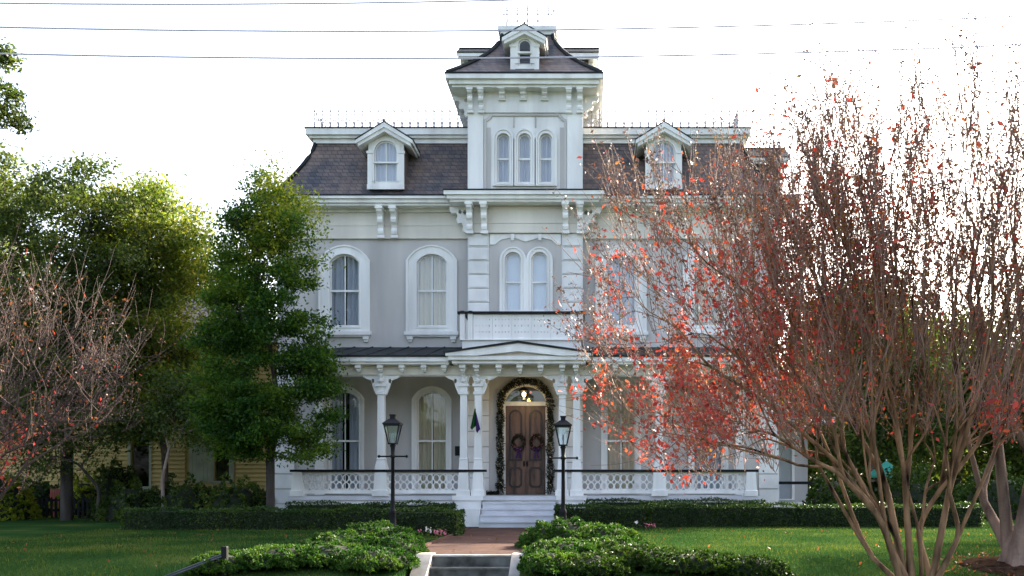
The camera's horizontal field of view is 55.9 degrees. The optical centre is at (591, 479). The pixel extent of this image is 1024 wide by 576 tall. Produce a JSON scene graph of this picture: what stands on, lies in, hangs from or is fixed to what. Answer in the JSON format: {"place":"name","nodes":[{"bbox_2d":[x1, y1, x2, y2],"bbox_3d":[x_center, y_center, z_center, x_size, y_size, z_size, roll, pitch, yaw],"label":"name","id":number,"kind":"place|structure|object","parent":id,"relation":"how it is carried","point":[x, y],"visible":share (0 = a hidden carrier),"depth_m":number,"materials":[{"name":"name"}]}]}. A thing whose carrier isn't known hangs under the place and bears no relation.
{"place":"outdoors","nodes":[
{"label":"outdoors","id":0,"kind":"place"},
{"bbox_2d":[0,292,276,503],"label":"neighbour house","id":1,"kind":"structure","parent":0,"point":[146,464],"depth_m":35.97,"materials":[{"name":"yellow paint"}]},
{"bbox_2d":[128,428,151,488],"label":"window","id":2,"kind":"structure","parent":1,"relation":"in","point":[129,446],"depth_m":35.94,"materials":[{"name":"white wood"}]},
{"bbox_2d":[211,444,229,482],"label":"window","id":3,"kind":"structure","parent":1,"relation":"in","point":[213,481],"depth_m":35.94,"materials":[{"name":"white wood"}]},
{"bbox_2d":[0,0,523,4],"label":"overhead cable","id":4,"kind":"object","parent":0,"point":[252,3],"visible":1,"depth_m":11.49,"materials":[{"name":"black rubber"}]},
{"bbox_2d":[426,528,540,553],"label":"brick path","id":5,"kind":"structure","parent":0,"point":[481,541],"depth_m":19.78,"materials":[{"name":"red brick"}]},
{"bbox_2d":[425,527,470,545],"bbox_3d":[-2.110,1.325,21.250,2.360,0.150,8.700,0,0,0],"label":"path edging","id":6,"kind":"object","parent":5,"relation":"on","point":[439,539],"visible":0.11,"depth_m":20.51,"materials":[{"name":"brick"}]},
{"bbox_2d":[0,499,1014,575],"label":"lawn","id":7,"kind":"structure","parent":0,"point":[28,528],"depth_m":17.96,"materials":[{"name":"green plant"}]},
{"bbox_2d":[0,36,39,139],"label":"tall tree","id":8,"kind":"object","parent":7,"relation":"on","point":[16,96],"visible":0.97,"depth_m":19.25,"materials":[{"name":"green plant"}]},
{"bbox_2d":[0,460,42,520],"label":"garden shrub","id":9,"kind":"object","parent":7,"relation":"on","point":[14,505],"visible":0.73,"depth_m":31.39,"materials":[{"name":"green plant"}]},
{"bbox_2d":[0,237,56,299],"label":"backdrop tree","id":10,"kind":"object","parent":7,"relation":"on","point":[19,264],"depth_m":40.74,"materials":[{"name":"green plant"}]},
{"bbox_2d":[15,475,59,515],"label":"garden shrub","id":11,"kind":"object","parent":7,"relation":"on","point":[41,491],"visible":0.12,"depth_m":34.72,"materials":[{"name":"green plant"}]},
{"bbox_2d":[50,489,59,516],"bbox_3d":[-18.711,0.804,33.530,0.405,0.993,0.060,0,0,0],"label":"red board","id":12,"kind":"object","parent":7,"relation":"on","point":[54,493],"visible":0.45,"depth_m":33.50,"materials":[{"name":"paint"}]},
{"bbox_2d":[33,497,95,517],"bbox_3d":[-18.040,0.939,33.035,2.420,0.722,0.070,0,0,0],"label":"picket fence","id":13,"kind":"object","parent":7,"relation":"on","point":[51,500],"visible":0.48,"depth_m":33.00,"materials":[{"name":"black paint"}]},
{"bbox_2d":[48,468,96,517],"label":"garden shrub","id":14,"kind":"object","parent":7,"relation":"on","point":[82,490],"visible":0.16,"depth_m":33.44,"materials":[{"name":"green plant"}]},
{"bbox_2d":[3,377,156,520],"bbox_3d":[-16.443,-0.958,30.548,4.655,4.519,3.095,0,0,0],"label":"tree","id":15,"kind":"object","parent":7,"relation":"on","point":[39,466],"visible":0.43,"depth_m":30.20,"materials":[{"name":"green plant"}]},
{"bbox_2d":[0,222,178,499],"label":"crape myrtle","id":16,"kind":"object","parent":7,"relation":"on","point":[12,428],"visible":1,"depth_m":15.54,"materials":[{"name":"brown plant"}]},
{"bbox_2d":[0,138,199,519],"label":"oak tree","id":17,"kind":"object","parent":7,"relation":"on","point":[36,195],"visible":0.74,"depth_m":29.61,"materials":[{"name":"green plant"}]},
{"bbox_2d":[84,446,135,518],"bbox_3d":[-16.421,0.259,33.003,1.594,2.906,2.401,0,0,0],"label":"garden shrub","id":18,"kind":"object","parent":7,"relation":"on","point":[107,477],"visible":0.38,"depth_m":32.56,"materials":[{"name":"green plant"}]},
{"bbox_2d":[86,476,160,521],"bbox_3d":[-14.839,0.690,30.976,2.487,1.701,2.363,0,0,0],"label":"garden shrub","id":19,"kind":"object","parent":7,"relation":"on","point":[136,496],"visible":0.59,"depth_m":30.47,"materials":[{"name":"green plant"}]},
{"bbox_2d":[66,164,227,496],"bbox_3d":[-14.671,-4.702,32.461,5.175,12.008,6.076,0,0,0],"label":"oak tree","id":20,"kind":"object","parent":7,"relation":"on","point":[185,247],"visible":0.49,"depth_m":31.36,"materials":[{"name":"green plant"}]},
{"bbox_2d":[118,357,214,506],"bbox_3d":[-12.737,-1.230,30.067,3.564,5.062,3.345,0,0,0],"label":"tree","id":21,"kind":"object","parent":7,"relation":"on","point":[166,402],"visible":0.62,"depth_m":29.65,"materials":[{"name":"green plant"}]},
{"bbox_2d":[145,471,217,510],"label":"garden shrub","id":22,"kind":"object","parent":7,"relation":"on","point":[185,496],"visible":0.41,"depth_m":30.06,"materials":[{"name":"green plant"}]},
{"bbox_2d":[165,546,228,575],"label":"handrail","id":23,"kind":"object","parent":7,"relation":"on","point":[224,554],"visible":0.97,"depth_m":14.91,"materials":[{"name":"black metal"}]},
{"bbox_2d":[195,472,265,510],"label":"garden shrub","id":24,"kind":"object","parent":7,"relation":"on","point":[238,494],"visible":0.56,"depth_m":29.61,"materials":[{"name":"green plant"}]},
{"bbox_2d":[171,142,355,510],"bbox_3d":[-9.056,-3.889,26.090,4.839,10.378,3.466,0,0,25],"label":"evergreen tree","id":25,"kind":"object","parent":7,"relation":"on","point":[244,431],"visible":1,"depth_m":25.61,"materials":[{"name":"green plant"}]},
{"bbox_2d":[119,505,421,529],"bbox_3d":[-8.442,0.995,25.373,7.840,0.711,0.937,0,0,0],"label":"box hedge","id":26,"kind":"object","parent":7,"relation":"on","point":[238,518],"visible":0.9,"depth_m":25.07,"materials":[{"name":"green plant"}]},
{"bbox_2d":[184,540,421,575],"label":"shrub","id":27,"kind":"object","parent":7,"relation":"on","point":[349,555],"visible":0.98,"depth_m":15.19,"materials":[{"name":"green plant"}]},
{"bbox_2d":[297,520,429,555],"bbox_3d":[-4.126,1.058,17.751,2.468,0.646,3.071,0,0,0],"label":"shrub","id":28,"kind":"object","parent":7,"relation":"on","point":[386,533],"visible":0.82,"depth_m":17.13,"materials":[{"name":"green plant"}]},
{"bbox_2d":[285,499,457,511],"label":"box hedge","id":29,"kind":"object","parent":7,"relation":"on","point":[367,504],"visible":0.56,"depth_m":26.70,"materials":[{"name":"green plant"}]},
{"bbox_2d":[378,414,407,525],"bbox_3d":[-4.461,-0.060,21.500,0.684,2.819,0.400,0,0,0],"label":"lamp post","id":30,"kind":"object","parent":7,"relation":"on","point":[392,421],"visible":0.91,"depth_m":21.46,"materials":[{"name":"black metal"}]},
{"bbox_2d":[380,505,465,535],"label":"box hedge","id":31,"kind":"object","parent":7,"relation":"on","point":[449,519],"visible":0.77,"depth_m":22.27,"materials":[{"name":"green plant"}]},
{"bbox_2d":[414,526,448,537],"bbox_3d":[-3.628,1.184,21.658,0.862,0.292,0.429,0,0,-17],"label":"flower patch","id":32,"kind":"object","parent":7,"relation":"on","point":[434,532],"visible":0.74,"depth_m":21.67,"materials":[{"name":"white plant"}]},
{"bbox_2d":[0,527,1015,575],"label":"fallen leaves","id":33,"kind":"object","parent":7,"relation":"on","point":[960,561],"visible":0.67,"depth_m":16.67,"materials":[{"name":"red plant"}]},
{"bbox_2d":[259,0,835,527],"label":"mansion","id":34,"kind":"structure","parent":7,"relation":"on","point":[451,248],"depth_m":29.91,"materials":[{"name":"grey paint"}]},
{"bbox_2d":[325,386,363,489],"bbox_3d":[-7.776,-1.267,30.255,1.250,3.354,0.320,0,0,0],"label":"window","id":35,"kind":"structure","parent":34,"relation":"in","point":[356,458],"depth_m":30.34,"materials":[{"name":"white paint"}]},
{"bbox_2d":[318,245,371,341],"bbox_3d":[-7.776,-5.855,30.227,1.700,3.038,0.373,0,0,0],"label":"window","id":36,"kind":"structure","parent":34,"relation":"in","point":[358,263],"depth_m":30.13,"materials":[{"name":"white paint"}]},
{"bbox_2d":[404,245,458,341],"bbox_3d":[-5.033,-5.855,30.227,1.700,3.038,0.375,0,0,0],"label":"window","id":37,"kind":"structure","parent":34,"relation":"in","point":[431,308],"depth_m":30.13,"materials":[{"name":"white paint"}]},
{"bbox_2d":[412,386,451,489],"bbox_3d":[-5.033,-1.267,30.255,1.250,3.354,0.320,0,0,0],"label":"window","id":38,"kind":"structure","parent":34,"relation":"in","point":[422,400],"depth_m":30.34,"materials":[{"name":"white paint"}]},
{"bbox_2d":[470,406,479,432],"bbox_3d":[-3.283,-1.726,27.316,0.231,0.777,0.330,0,0,32],"label":"flag","id":39,"kind":"object","parent":34,"relation":"attached to","point":[475,422],"visible":1,"depth_m":27.26,"materials":[{"name":"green fabric"}]},
{"bbox_2d":[486,490,499,494],"bbox_3d":[-3.152,0.392,29.497,0.691,0.208,0.239,0,0,0],"label":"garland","id":40,"kind":"object","parent":34,"relation":"on","point":[494,493],"visible":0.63,"depth_m":29.46},
{"bbox_2d":[492,128,513,186],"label":"window","id":41,"kind":"structure","parent":34,"relation":"in","point":[502,145],"depth_m":29.70,"materials":[{"name":"white paint"}]},
{"bbox_2d":[500,247,525,310],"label":"window","id":42,"kind":"structure","parent":34,"relation":"in","point":[512,260],"depth_m":29.71,"materials":[{"name":"white paint"}]},
{"bbox_2d":[506,406,525,493],"bbox_3d":[-2.371,-0.930,29.786,0.614,2.740,0.129,0,0,0],"label":"door","id":43,"kind":"structure","parent":34,"relation":"in","point":[515,415],"depth_m":29.80,"materials":[{"name":"brown wood"}]},
{"bbox_2d":[511,433,525,458],"bbox_3d":[-2.275,-1.066,29.744,0.505,0.806,0.227,0,0,0],"label":"wreath","id":44,"kind":"object","parent":34,"relation":"attached to","point":[518,449],"visible":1,"depth_m":29.71,"materials":[{"name":"green plant"}]},
{"bbox_2d":[519,387,528,398],"bbox_3d":[-2.033,-2.817,28.700,0.300,0.796,0.300,0,0,0],"label":"porch lantern","id":45,"kind":"object","parent":34,"relation":"hanging from","point":[523,389],"visible":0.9,"depth_m":28.63,"materials":[{"name":"black paint"}]},
{"bbox_2d":[494,377,554,494],"bbox_3d":[-2.058,-1.326,29.625,1.908,3.737,0.378,0,0,0],"label":"garland","id":46,"kind":"object","parent":34,"relation":"attached to","point":[549,431],"visible":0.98,"depth_m":29.58,"materials":[{"name":"green plant"}]},
{"bbox_2d":[513,128,535,186],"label":"window","id":47,"kind":"structure","parent":34,"relation":"in","point":[524,167],"depth_m":29.66,"materials":[{"name":"white paint"}]},
{"bbox_2d":[526,406,545,493],"bbox_3d":[-1.749,-0.930,29.786,0.614,2.740,0.129,0,0,0],"label":"door","id":48,"kind":"structure","parent":34,"relation":"in","point":[535,415],"depth_m":29.80,"materials":[{"name":"brown wood"}]},
{"bbox_2d":[529,433,543,458],"bbox_3d":[-1.717,-1.070,29.743,0.504,0.814,0.217,0,0,0],"label":"wreath","id":49,"kind":"object","parent":34,"relation":"attached to","point":[535,448],"visible":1,"depth_m":29.71,"materials":[{"name":"green plant"}]},
{"bbox_2d":[526,247,552,310],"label":"window","id":50,"kind":"structure","parent":34,"relation":"in","point":[539,271],"depth_m":29.71,"materials":[{"name":"white paint"}]},
{"bbox_2d":[535,128,556,186],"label":"window","id":51,"kind":"structure","parent":34,"relation":"in","point":[546,145],"depth_m":29.68,"materials":[{"name":"white paint"}]},
{"bbox_2d":[594,245,647,341],"bbox_3d":[0.913,-5.855,30.223,1.700,3.038,0.366,0,0,0],"label":"window","id":52,"kind":"structure","parent":34,"relation":"in","point":[643,321],"depth_m":30.13,"materials":[{"name":"white paint"}]},
{"bbox_2d":[601,386,640,489],"bbox_3d":[0.913,-1.267,30.254,1.250,3.354,0.317,0,0,0],"label":"window","id":53,"kind":"structure","parent":34,"relation":"in","point":[609,457],"depth_m":30.34,"materials":[{"name":"white paint"}]},
{"bbox_2d":[683,245,733,339],"bbox_3d":[3.656,-5.855,30.227,1.700,3.038,0.375,0,0,0],"label":"window","id":54,"kind":"structure","parent":34,"relation":"in","point":[709,329],"depth_m":30.13,"materials":[{"name":"white paint"}]},
{"bbox_2d":[689,386,728,489],"bbox_3d":[3.657,-1.267,30.255,1.250,3.354,0.320,0,0,0],"label":"window","id":55,"kind":"structure","parent":34,"relation":"in","point":[726,466],"depth_m":30.34,"materials":[{"name":"white paint"}]},
{"bbox_2d":[548,416,577,520],"bbox_3d":[-0.645,-0.042,21.500,0.684,2.783,0.400,0,0,0],"label":"lamp post","id":56,"kind":"object","parent":7,"relation":"on","point":[563,422],"visible":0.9,"depth_m":21.46,"materials":[{"name":"black metal"}]},
{"bbox_2d":[514,515,643,547],"bbox_3d":[-0.238,1.026,18.497,2.736,0.705,2.130,0,0,15],"label":"shrub","id":57,"kind":"object","parent":7,"relation":"on","point":[575,527],"visible":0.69,"depth_m":18.06,"materials":[{"name":"green plant"}]},
{"bbox_2d":[516,534,656,574],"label":"shrub","id":58,"kind":"object","parent":7,"relation":"on","point":[547,556],"visible":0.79,"depth_m":15.81,"materials":[{"name":"green plant"}]},
{"bbox_2d":[553,502,650,527],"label":"box hedge","id":59,"kind":"object","parent":7,"relation":"on","point":[627,516],"visible":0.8,"depth_m":25.67,"materials":[{"name":"green plant"}]},
{"bbox_2d":[632,521,655,528],"bbox_3d":[1.423,1.154,24.913,0.797,0.349,0.344,0,0,-12],"label":"flower patch","id":60,"kind":"object","parent":7,"relation":"on","point":[636,522],"visible":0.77,"depth_m":24.90,"materials":[{"name":"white plant"}]},
{"bbox_2d":[584,496,765,515],"bbox_3d":[2.347,0.872,26.921,5.148,0.878,0.744,0,0,0],"label":"box hedge","id":61,"kind":"object","parent":7,"relation":"on","point":[646,502],"visible":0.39,"depth_m":26.75,"materials":[{"name":"green plant"}]},
{"bbox_2d":[553,542,797,575],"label":"shrub","id":62,"kind":"object","parent":7,"relation":"on","point":[614,560],"visible":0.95,"depth_m":14.94,"materials":[{"name":"green plant"}]},
{"bbox_2d":[530,0,1023,575],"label":"crape myrtle","id":63,"kind":"object","parent":7,"relation":"on","point":[834,298],"visible":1,"depth_m":13.32,"materials":[{"name":"red plant"}]},
{"bbox_2d":[646,501,985,527],"bbox_3d":[6.006,0.922,25.999,9.116,0.756,0.904,0,0,0],"label":"box hedge","id":64,"kind":"object","parent":7,"relation":"on","point":[767,514],"visible":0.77,"depth_m":25.72,"materials":[{"name":"green plant"}]},
{"bbox_2d":[802,469,861,506],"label":"garden shrub","id":65,"kind":"object","parent":7,"relation":"on","point":[823,494],"visible":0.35,"depth_m":30.10,"materials":[{"name":"green plant"}]},
{"bbox_2d":[782,272,908,481],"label":"backdrop tree","id":66,"kind":"object","parent":7,"relation":"on","point":[854,479],"depth_m":45.81,"materials":[{"name":"green plant"}]},
{"bbox_2d":[848,472,891,506],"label":"garden shrub","id":67,"kind":"object","parent":7,"relation":"on","point":[874,484],"visible":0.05,"depth_m":37.03,"materials":[{"name":"green plant"}]},
{"bbox_2d":[778,266,977,481],"bbox_3d":[10.639,-3.515,37.991,8.477,9.658,8.312,0,0,0],"label":"backdrop tree","id":68,"kind":"object","parent":7,"relation":"on","point":[855,445],"visible":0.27,"depth_m":36.48,"materials":[{"name":"green plant"}]},
{"bbox_2d":[871,459,892,477],"bbox_3d":[11.040,0.260,36.000,1.330,2.080,1.330,0,0,22],"label":"garden parasol","id":69,"kind":"object","parent":7,"relation":"on","point":[886,464],"visible":0.24,"depth_m":35.73,"materials":[{"name":"teal fabric"}]},
{"bbox_2d":[779,359,1005,498],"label":"distant woods","id":70,"kind":"object","parent":7,"relation":"on","point":[810,470],"depth_m":58.49,"materials":[{"name":"green plant"}]},
{"bbox_2d":[878,453,928,493],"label":"garden shrub","id":71,"kind":"object","parent":7,"relation":"on","point":[894,472],"visible":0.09,"depth_m":33.81,"materials":[{"name":"green plant"}]},
{"bbox_2d":[864,467,969,506],"bbox_3d":[11.238,0.553,33.014,4.351,2.003,2.367,0,0,0],"label":"garden shrub","id":72,"kind":"object","parent":7,"relation":"on","point":[916,492],"visible":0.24,"depth_m":32.56,"materials":[{"name":"green plant"}]},
{"bbox_2d":[867,298,1023,489],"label":"backdrop tree","id":73,"kind":"object","parent":7,"relation":"on","point":[958,479],"visible":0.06,"depth_m":39.53,"materials":[{"name":"green plant"}]},
{"bbox_2d":[946,338,1023,479],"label":"backdrop tree","id":74,"kind":"object","parent":7,"relation":"on","point":[1018,469],"visible":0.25,"depth_m":38.04,"materials":[{"name":"green plant"}]},
{"bbox_2d":[954,461,1023,519],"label":"garden shrub","id":75,"kind":"object","parent":7,"relation":"on","point":[1015,486],"visible":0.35,"depth_m":30.53,"materials":[{"name":"green plant"}]},
{"bbox_2d":[957,556,1023,575],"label":"mulch bed","id":76,"kind":"object","parent":7,"relation":"on","point":[985,564],"visible":0.67,"depth_m":15.39,"materials":[{"name":"brown soil"}]},
{"bbox_2d":[900,40,1023,566],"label":"crape myrtle","id":77,"kind":"object","parent":76,"relation":"on","point":[1010,539],"visible":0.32,"depth_m":15.62,"materials":[{"name":"red plant"}]},
{"bbox_2d":[0,15,1023,31],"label":"overhead cable","id":78,"kind":"object","parent":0,"point":[508,30],"visible":1,"depth_m":11.49,"materials":[{"name":"black rubber"}]},
{"bbox_2d":[0,44,1023,58],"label":"overhead cable","id":79,"kind":"object","parent":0,"point":[511,57],"visible":1,"depth_m":11.49,"materials":[{"name":"black rubber"}]},
{"bbox_2d":[0,0,1023,474],"label":"sky","id":80,"kind":"structure","parent":0,"point":[197,118],"materials":[{"name":"white"}]},
{"bbox_3d":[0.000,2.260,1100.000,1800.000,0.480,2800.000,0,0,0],"label":"ground","id":81,"kind":"structure","parent":0,"visible":0},
{"bbox_2d":[410,552,522,575],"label":"garden steps","id":82,"kind":"structure","parent":81,"relation":"on","point":[432,563],"depth_m":16.23,"materials":[{"name":"concrete"}]}
]}

